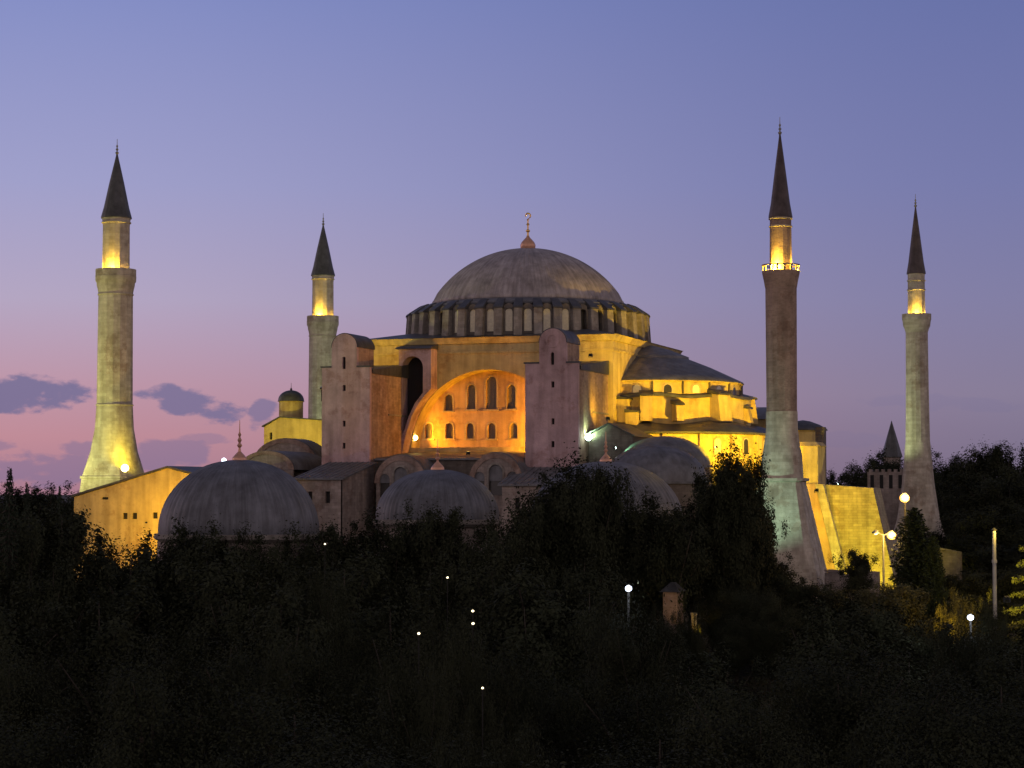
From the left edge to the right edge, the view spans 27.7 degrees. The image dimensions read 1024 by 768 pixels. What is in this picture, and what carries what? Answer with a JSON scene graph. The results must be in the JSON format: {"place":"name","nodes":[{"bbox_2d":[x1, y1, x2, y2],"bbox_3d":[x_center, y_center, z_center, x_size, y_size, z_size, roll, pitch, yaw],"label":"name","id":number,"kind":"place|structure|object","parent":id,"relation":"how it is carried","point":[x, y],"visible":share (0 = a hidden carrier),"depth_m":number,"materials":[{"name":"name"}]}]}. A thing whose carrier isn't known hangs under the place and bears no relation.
{"place":"outdoors","nodes":[
{"label":"outdoors","id":0,"kind":"place"},
{"bbox_2d":[71,466,200,594],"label":"gabled building","id":1,"kind":"structure","parent":0,"point":[125,509],"depth_m":282.25,"materials":[{"name":"paint"}]},
{"bbox_2d":[262,388,321,445],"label":"cupola building","id":2,"kind":"structure","parent":0,"point":[290,421],"depth_m":348.35,"materials":[{"name":"paint"}]},
{"bbox_2d":[0,495,1015,767],"bbox_3d":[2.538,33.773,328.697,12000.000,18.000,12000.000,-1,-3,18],"label":"ground","id":3,"kind":"structure","parent":0,"point":[742,675],"depth_m":201.49,"materials":[{"name":"soil"}]},
{"bbox_2d":[0,468,25,623],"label":"fir tree","id":4,"kind":"object","parent":3,"relation":"on","point":[10,561],"visible":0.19,"depth_m":179.43,"materials":[{"name":"green plant"}]},
{"bbox_2d":[0,482,72,536],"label":"tree","id":5,"kind":"object","parent":3,"relation":"on","point":[38,502],"visible":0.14,"depth_m":333.78,"materials":[{"name":"green plant"}]},
{"bbox_2d":[0,506,76,662],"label":"tree","id":6,"kind":"object","parent":3,"relation":"on","point":[33,554],"visible":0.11,"depth_m":179.68,"materials":[{"name":"green plant"}]},
{"bbox_2d":[0,574,83,752],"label":"tree","id":7,"kind":"object","parent":3,"relation":"on","point":[15,621],"visible":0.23,"depth_m":159.10,"materials":[{"name":"green plant"}]},
{"bbox_2d":[0,605,103,767],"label":"tree","id":8,"kind":"object","parent":3,"relation":"on","point":[5,683],"visible":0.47,"depth_m":123.19,"materials":[{"name":"green plant"}]},
{"bbox_2d":[4,541,117,741],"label":"tree","id":9,"kind":"object","parent":3,"relation":"on","point":[56,583],"visible":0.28,"depth_m":169.29,"materials":[{"name":"green plant"}]},
{"bbox_2d":[2,494,121,751],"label":"tree","id":10,"kind":"object","parent":3,"relation":"on","point":[73,535],"visible":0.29,"depth_m":183.76,"materials":[{"name":"green plant"}]},
{"bbox_2d":[21,572,186,764],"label":"tree","id":11,"kind":"object","parent":3,"relation":"on","point":[122,632],"visible":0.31,"depth_m":163.62,"materials":[{"name":"green plant"}]},
{"bbox_2d":[80,144,143,491],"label":"minaret","id":12,"kind":"object","parent":3,"relation":"on","point":[113,450],"visible":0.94,"depth_m":302.56,"materials":[{"name":"stone"}]},
{"bbox_2d":[10,609,233,767],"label":"tree","id":13,"kind":"object","parent":3,"relation":"on","point":[96,725],"visible":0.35,"depth_m":127.26,"materials":[{"name":"green plant"}]},
{"bbox_2d":[104,522,170,648],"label":"tree","id":14,"kind":"object","parent":3,"relation":"on","point":[124,576],"visible":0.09,"depth_m":193.27,"materials":[{"name":"green plant"}]},
{"bbox_2d":[69,529,212,697],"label":"tree","id":15,"kind":"object","parent":3,"relation":"on","point":[154,566],"visible":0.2,"depth_m":184.14,"materials":[{"name":"green plant"}]},
{"bbox_2d":[59,617,260,767],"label":"tree","id":16,"kind":"object","parent":3,"relation":"on","point":[138,742],"visible":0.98,"depth_m":94.79,"materials":[{"name":"green plant"}]},
{"bbox_2d":[134,513,220,706],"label":"tree","id":17,"kind":"object","parent":3,"relation":"on","point":[181,532],"visible":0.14,"depth_m":194.35,"materials":[{"name":"green plant"}]},
{"bbox_2d":[142,533,283,731],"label":"tree","id":18,"kind":"object","parent":3,"relation":"on","point":[206,598],"visible":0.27,"depth_m":179.29,"materials":[{"name":"green plant"}]},
{"bbox_2d":[162,505,265,600],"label":"tree","id":19,"kind":"object","parent":3,"relation":"on","point":[194,557],"visible":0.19,"depth_m":193.87,"materials":[{"name":"green plant"}]},
{"bbox_2d":[118,587,345,767],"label":"tree","id":20,"kind":"object","parent":3,"relation":"on","point":[233,661],"visible":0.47,"depth_m":130.25,"materials":[{"name":"green plant"}]},
{"bbox_2d":[154,420,322,581],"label":"domed tomb","id":21,"kind":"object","parent":3,"relation":"on","point":[239,488],"visible":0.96,"depth_m":199.10,"materials":[{"name":"metal"}]},
{"bbox_2d":[216,519,282,594],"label":"tree","id":22,"kind":"object","parent":3,"relation":"on","point":[250,560],"visible":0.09,"depth_m":193.99,"materials":[{"name":"green plant"}]},
{"bbox_2d":[189,568,349,738],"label":"tree","id":23,"kind":"object","parent":3,"relation":"on","point":[284,601],"visible":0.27,"depth_m":155.26,"materials":[{"name":"green plant"}]},
{"bbox_2d":[230,520,323,605],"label":"tree","id":24,"kind":"object","parent":3,"relation":"on","point":[274,554],"visible":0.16,"depth_m":193.07,"materials":[{"name":"green plant"}]},
{"bbox_2d":[261,518,343,615],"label":"tree","id":25,"kind":"object","parent":3,"relation":"on","point":[324,553],"visible":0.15,"depth_m":194.59,"materials":[{"name":"green plant"}]},
{"bbox_2d":[245,541,373,640],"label":"tree","id":26,"kind":"object","parent":3,"relation":"on","point":[304,559],"visible":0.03,"depth_m":185.97,"materials":[{"name":"green plant"}]},
{"bbox_2d":[249,606,376,767],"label":"tree","id":27,"kind":"object","parent":3,"relation":"on","point":[339,690],"visible":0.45,"depth_m":128.75,"materials":[{"name":"green plant"}]},
{"bbox_2d":[276,539,367,684],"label":"tree","id":28,"kind":"object","parent":3,"relation":"on","point":[296,590],"visible":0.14,"depth_m":159.23,"materials":[{"name":"green plant"}]},
{"bbox_2d":[307,214,338,418],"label":"minaret","id":29,"kind":"object","parent":3,"relation":"on","point":[322,322],"visible":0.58,"depth_m":385.27,"materials":[{"name":"stone"}]},
{"bbox_2d":[285,514,378,611],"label":"tree","id":30,"kind":"object","parent":3,"relation":"on","point":[340,541],"visible":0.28,"depth_m":199.24,"materials":[{"name":"green plant"}]},
{"bbox_2d":[299,540,371,727],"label":"tree","id":31,"kind":"object","parent":3,"relation":"on","point":[317,587],"visible":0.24,"depth_m":157.80,"materials":[{"name":"green plant"}]},
{"bbox_2d":[279,536,412,715],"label":"tree","id":32,"kind":"object","parent":3,"relation":"on","point":[360,587],"visible":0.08,"depth_m":173.95,"materials":[{"name":"green plant"}]},
{"bbox_2d":[338,510,400,644],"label":"tree","id":33,"kind":"object","parent":3,"relation":"on","point":[386,538],"visible":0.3,"depth_m":200.72,"materials":[{"name":"green plant"}]},
{"bbox_2d":[358,497,437,643],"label":"tree","id":34,"kind":"object","parent":3,"relation":"on","point":[398,541],"visible":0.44,"depth_m":201.16,"materials":[{"name":"green plant"}]},
{"bbox_2d":[338,592,480,767],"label":"tree","id":35,"kind":"object","parent":3,"relation":"on","point":[361,686],"visible":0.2,"depth_m":128.19,"materials":[{"name":"green plant"}]},
{"bbox_2d":[390,499,444,598],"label":"tree","id":36,"kind":"object","parent":3,"relation":"on","point":[417,528],"visible":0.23,"depth_m":203.09,"materials":[{"name":"green plant"}]},
{"bbox_2d":[354,619,487,767],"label":"tree","id":37,"kind":"object","parent":3,"relation":"on","point":[391,701],"visible":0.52,"depth_m":105.34,"materials":[{"name":"green plant"}]},
{"bbox_2d":[373,439,501,647],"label":"domed tomb","id":38,"kind":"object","parent":3,"relation":"on","point":[466,492],"visible":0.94,"depth_m":217.07,"materials":[{"name":"metal"}]},
{"bbox_2d":[402,491,476,621],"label":"tree","id":39,"kind":"object","parent":3,"relation":"on","point":[433,535],"visible":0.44,"depth_m":200.52,"materials":[{"name":"green plant"}]},
{"bbox_2d":[376,568,502,745],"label":"tree","id":40,"kind":"object","parent":3,"relation":"on","point":[459,613],"visible":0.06,"depth_m":122.28,"materials":[{"name":"green plant"}]},
{"bbox_2d":[382,584,499,745],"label":"tree","id":41,"kind":"object","parent":3,"relation":"on","point":[457,653],"visible":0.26,"depth_m":120.55,"materials":[{"name":"green plant"}]},
{"bbox_2d":[408,613,535,767],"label":"tree","id":42,"kind":"object","parent":3,"relation":"on","point":[500,683],"visible":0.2,"depth_m":114.08,"materials":[{"name":"green plant"}]},
{"bbox_2d":[435,614,531,767],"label":"tree","id":43,"kind":"object","parent":3,"relation":"on","point":[488,720],"visible":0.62,"depth_m":113.06,"materials":[{"name":"green plant"}]},
{"bbox_2d":[450,500,527,640],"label":"tree","id":44,"kind":"object","parent":3,"relation":"on","point":[492,533],"visible":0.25,"depth_m":190.62,"materials":[{"name":"green plant"}]},
{"bbox_2d":[483,494,557,640],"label":"tree","id":45,"kind":"object","parent":3,"relation":"on","point":[514,538],"visible":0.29,"depth_m":197.22,"materials":[{"name":"green plant"}]},
{"bbox_2d":[458,553,588,760],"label":"tree","id":46,"kind":"object","parent":3,"relation":"on","point":[533,623],"visible":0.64,"depth_m":165.70,"materials":[{"name":"green plant"}]},
{"bbox_2d":[495,479,579,598],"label":"tree","id":47,"kind":"object","parent":3,"relation":"on","point":[546,546],"visible":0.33,"depth_m":203.57,"materials":[{"name":"green plant"}]},
{"bbox_2d":[504,457,594,560],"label":"tree","id":48,"kind":"object","parent":3,"relation":"on","point":[542,474],"visible":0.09,"depth_m":210.10,"materials":[{"name":"green plant"}]},
{"bbox_2d":[246,213,898,620],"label":"domed mosque","id":49,"kind":"structure","parent":3,"relation":"on","point":[498,373],"depth_m":308.45,"materials":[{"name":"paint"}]},
{"bbox_2d":[530,457,622,617],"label":"tree","id":50,"kind":"object","parent":3,"relation":"on","point":[565,532],"visible":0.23,"depth_m":203.97,"materials":[{"name":"green plant"}]},
{"bbox_2d":[528,466,636,583],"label":"tree","id":51,"kind":"object","parent":3,"relation":"on","point":[567,541],"visible":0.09,"depth_m":206.91,"materials":[{"name":"green plant"}]},
{"bbox_2d":[530,561,652,763],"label":"tree","id":52,"kind":"object","parent":3,"relation":"on","point":[578,623],"visible":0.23,"depth_m":164.88,"materials":[{"name":"green plant"}]},
{"bbox_2d":[538,441,652,609],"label":"tree","id":53,"kind":"object","parent":3,"relation":"on","point":[609,493],"visible":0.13,"depth_m":207.78,"materials":[{"name":"green plant"}]},
{"bbox_2d":[557,454,637,612],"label":"tree","id":54,"kind":"object","parent":3,"relation":"on","point":[595,528],"visible":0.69,"depth_m":202.99,"materials":[{"name":"green plant"}]},
{"bbox_2d":[537,433,681,641],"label":"domed tomb","id":55,"kind":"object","parent":3,"relation":"on","point":[641,477],"visible":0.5,"depth_m":233.27,"materials":[{"name":"metal"}]},
{"bbox_2d":[588,468,650,596],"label":"tree","id":56,"kind":"object","parent":3,"relation":"on","point":[623,535],"visible":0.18,"depth_m":207.92,"materials":[{"name":"green plant"}]},
{"bbox_2d":[542,571,696,766],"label":"tree","id":57,"kind":"object","parent":3,"relation":"on","point":[614,625],"visible":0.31,"depth_m":143.19,"materials":[{"name":"green plant"}]},
{"bbox_2d":[564,583,711,767],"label":"tree","id":58,"kind":"object","parent":3,"relation":"on","point":[654,656],"visible":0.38,"depth_m":141.28,"materials":[{"name":"green plant"}]},
{"bbox_2d":[607,486,690,645],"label":"tree","id":59,"kind":"object","parent":3,"relation":"on","point":[635,551],"visible":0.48,"depth_m":205.94,"materials":[{"name":"green plant"}]},
{"bbox_2d":[620,497,711,629],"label":"tree","id":60,"kind":"object","parent":3,"relation":"on","point":[671,563],"visible":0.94,"depth_m":203.79,"materials":[{"name":"green plant"}]},
{"bbox_2d":[660,582,684,631],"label":"brick kiosk","id":61,"kind":"object","parent":3,"relation":"on","point":[671,590],"visible":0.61,"depth_m":202.02,"materials":[{"name":"brown brick"}]},
{"bbox_2d":[563,674,800,767],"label":"tree","id":62,"kind":"object","parent":3,"relation":"on","point":[661,756],"visible":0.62,"depth_m":99.61,"materials":[{"name":"green plant"}]},
{"bbox_2d":[666,600,703,650],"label":"tree","id":63,"kind":"object","parent":3,"relation":"on","point":[689,630],"visible":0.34,"depth_m":194.88,"materials":[{"name":"green plant"}]},
{"bbox_2d":[668,493,742,626],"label":"tree","id":64,"kind":"object","parent":3,"relation":"on","point":[691,508],"visible":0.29,"depth_m":213.20,"materials":[{"name":"green plant"}]},
{"bbox_2d":[645,651,772,740],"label":"tree","id":65,"kind":"object","parent":3,"relation":"on","point":[717,674],"visible":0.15,"depth_m":154.71,"materials":[{"name":"green plant"}]},
{"bbox_2d":[685,588,757,671],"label":"tree","id":66,"kind":"object","parent":3,"relation":"on","point":[710,618],"visible":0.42,"depth_m":204.41,"materials":[{"name":"green plant"}]},
{"bbox_2d":[695,466,748,654],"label":"tree","id":67,"kind":"object","parent":3,"relation":"on","point":[707,500],"visible":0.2,"depth_m":214.24,"materials":[{"name":"green plant"}]},
{"bbox_2d":[698,455,767,646],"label":"tree","id":68,"kind":"object","parent":3,"relation":"on","point":[736,549],"visible":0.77,"depth_m":212.11,"materials":[{"name":"green plant"}]},
{"bbox_2d":[690,436,781,594],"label":"tree","id":69,"kind":"object","parent":3,"relation":"on","point":[765,541],"visible":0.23,"depth_m":215.11,"materials":[{"name":"green plant"}]},
{"bbox_2d":[643,642,838,767],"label":"tree","id":70,"kind":"object","parent":3,"relation":"on","point":[742,710],"visible":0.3,"depth_m":125.35,"materials":[{"name":"green plant"}]},
{"bbox_2d":[706,578,791,674],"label":"tree","id":71,"kind":"object","parent":3,"relation":"on","point":[756,606],"visible":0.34,"depth_m":202.44,"materials":[{"name":"green plant"}]},
{"bbox_2d":[729,451,782,611],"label":"tree","id":72,"kind":"object","parent":3,"relation":"on","point":[752,485],"visible":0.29,"depth_m":214.66,"materials":[{"name":"green plant"}]},
{"bbox_2d":[656,650,857,767],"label":"tree","id":73,"kind":"object","parent":3,"relation":"on","point":[777,755],"visible":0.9,"depth_m":98.60,"materials":[{"name":"green plant"}]},
{"bbox_2d":[767,549,803,607],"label":"tree","id":74,"kind":"object","parent":3,"relation":"on","point":[786,576],"visible":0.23,"depth_m":218.90,"materials":[{"name":"green plant"}]},
{"bbox_2d":[761,124,826,599],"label":"minaret","id":75,"kind":"object","parent":3,"relation":"on","point":[787,488],"visible":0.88,"depth_m":275.57,"materials":[{"name":"grey stone"}]},
{"bbox_2d":[760,576,848,633],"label":"tree","id":76,"kind":"object","parent":3,"relation":"on","point":[808,595],"visible":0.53,"depth_m":211.73,"materials":[{"name":"green plant"}]},
{"bbox_2d":[764,615,918,744],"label":"tree","id":77,"kind":"object","parent":3,"relation":"on","point":[855,646],"visible":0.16,"depth_m":155.82,"materials":[{"name":"green plant"}]},
{"bbox_2d":[824,569,879,599],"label":"garden wall","id":78,"kind":"structure","parent":3,"relation":"on","point":[831,576],"depth_m":269.06,"materials":[{"name":"stone"}]},
{"bbox_2d":[826,546,879,600],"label":"tree","id":79,"kind":"object","parent":3,"relation":"on","point":[857,570],"visible":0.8,"depth_m":260.36,"materials":[{"name":"green plant"}]},
{"bbox_2d":[824,585,928,675],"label":"tree","id":80,"kind":"object","parent":3,"relation":"on","point":[875,622],"visible":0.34,"depth_m":182.12,"materials":[{"name":"green plant"}]},
{"bbox_2d":[867,469,902,530],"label":"stone gatehouse","id":81,"kind":"object","parent":3,"relation":"on","point":[889,483],"visible":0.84,"depth_m":400.81,"materials":[{"name":"grey stone"}]},
{"bbox_2d":[882,420,902,467],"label":"stone tower","id":82,"kind":"structure","parent":3,"relation":"on","point":[891,445],"depth_m":478.62,"materials":[{"name":"grey stone"}]},
{"bbox_2d":[860,578,936,646],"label":"tree","id":83,"kind":"object","parent":3,"relation":"on","point":[902,593],"visible":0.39,"depth_m":203.07,"materials":[{"name":"green plant"}]},
{"bbox_2d":[885,507,941,617],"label":"cypress tree","id":84,"kind":"object","parent":3,"relation":"on","point":[914,539],"visible":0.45,"depth_m":220.62,"materials":[{"name":"green plant"}]},
{"bbox_2d":[881,619,946,683],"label":"tree","id":85,"kind":"object","parent":3,"relation":"on","point":[921,646],"visible":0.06,"depth_m":178.37,"materials":[{"name":"green plant"}]},
{"bbox_2d":[893,194,944,564],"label":"minaret","id":86,"kind":"object","parent":3,"relation":"on","point":[918,486],"visible":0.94,"depth_m":357.70,"materials":[{"name":"stone"}]},
{"bbox_2d":[917,535,951,646],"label":"cypress tree","id":87,"kind":"object","parent":3,"relation":"on","point":[932,574],"visible":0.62,"depth_m":217.66,"materials":[{"name":"green plant"}]},
{"bbox_2d":[938,548,961,579],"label":"garden wall","id":88,"kind":"structure","parent":3,"relation":"on","point":[952,562],"depth_m":299.07,"materials":[{"name":"stone"}]},
{"bbox_2d":[903,602,1003,744],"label":"tree","id":89,"kind":"object","parent":3,"relation":"on","point":[943,638],"visible":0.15,"depth_m":162.60,"materials":[{"name":"green plant"}]},
{"bbox_2d":[926,507,981,547],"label":"tree","id":90,"kind":"object","parent":3,"relation":"on","point":[941,539],"visible":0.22,"depth_m":347.60,"materials":[{"name":"green plant"}]},
{"bbox_2d":[904,617,1009,683],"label":"tree","id":91,"kind":"object","parent":3,"relation":"on","point":[931,655],"visible":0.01,"depth_m":176.18,"materials":[{"name":"green plant"}]},
{"bbox_2d":[937,583,992,640],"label":"shrub","id":92,"kind":"object","parent":3,"relation":"on","point":[962,609],"visible":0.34,"depth_m":198.92,"materials":[{"name":"green plant"}]},
{"bbox_2d":[919,601,1023,719],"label":"tree","id":93,"kind":"object","parent":3,"relation":"on","point":[974,644],"visible":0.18,"depth_m":160.68,"materials":[{"name":"green plant"}]},
{"bbox_2d":[944,563,1004,599],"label":"tree","id":94,"kind":"object","parent":3,"relation":"on","point":[970,577],"visible":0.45,"depth_m":255.80,"materials":[{"name":"green plant"}]},
{"bbox_2d":[938,501,1023,549],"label":"tree","id":95,"kind":"object","parent":3,"relation":"on","point":[976,517],"visible":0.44,"depth_m":341.34,"materials":[{"name":"green plant"}]},
{"bbox_2d":[939,464,1023,520],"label":"tree","id":96,"kind":"object","parent":3,"relation":"on","point":[974,494],"visible":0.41,"depth_m":377.41,"materials":[{"name":"green plant"}]},
{"bbox_2d":[944,535,1022,577],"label":"tree","id":97,"kind":"object","parent":3,"relation":"on","point":[965,561],"visible":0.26,"depth_m":324.76,"materials":[{"name":"green plant"}]},
{"bbox_2d":[953,441,1022,489],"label":"tree","id":98,"kind":"object","parent":3,"relation":"on","point":[980,459],"visible":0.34,"depth_m":397.78,"materials":[{"name":"green plant"}]},
{"bbox_2d":[962,538,1023,577],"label":"tree","id":99,"kind":"object","parent":3,"relation":"on","point":[1006,557],"visible":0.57,"depth_m":321.43,"materials":[{"name":"green plant"}]},
{"bbox_2d":[964,438,1023,509],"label":"tree","id":100,"kind":"object","parent":3,"relation":"on","point":[1003,470],"visible":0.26,"depth_m":394.07,"materials":[{"name":"green plant"}]},
{"bbox_2d":[972,590,1018,655],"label":"tree","id":101,"kind":"object","parent":3,"relation":"on","point":[993,624],"visible":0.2,"depth_m":182.83,"materials":[{"name":"green plant"}]},
{"bbox_2d":[969,469,1023,526],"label":"tree","id":102,"kind":"object","parent":3,"relation":"on","point":[1005,503],"visible":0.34,"depth_m":372.22,"materials":[{"name":"green plant"}]},
{"bbox_2d":[971,568,1023,608],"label":"tree","id":103,"kind":"object","parent":3,"relation":"on","point":[989,583],"visible":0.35,"depth_m":247.47,"materials":[{"name":"green plant"}]},
{"bbox_2d":[980,502,1023,561],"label":"tree","id":104,"kind":"object","parent":3,"relation":"on","point":[1013,536],"visible":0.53,"depth_m":336.26,"materials":[{"name":"green plant"}]},
{"bbox_2d":[1003,545,1023,645],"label":"cedar tree","id":105,"kind":"object","parent":3,"relation":"on","point":[1019,609],"visible":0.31,"depth_m":195.97,"materials":[{"name":"green plant"}]},
{"bbox_2d":[0,0,1023,494],"label":"sky","id":106,"kind":"structure","parent":0,"point":[638,139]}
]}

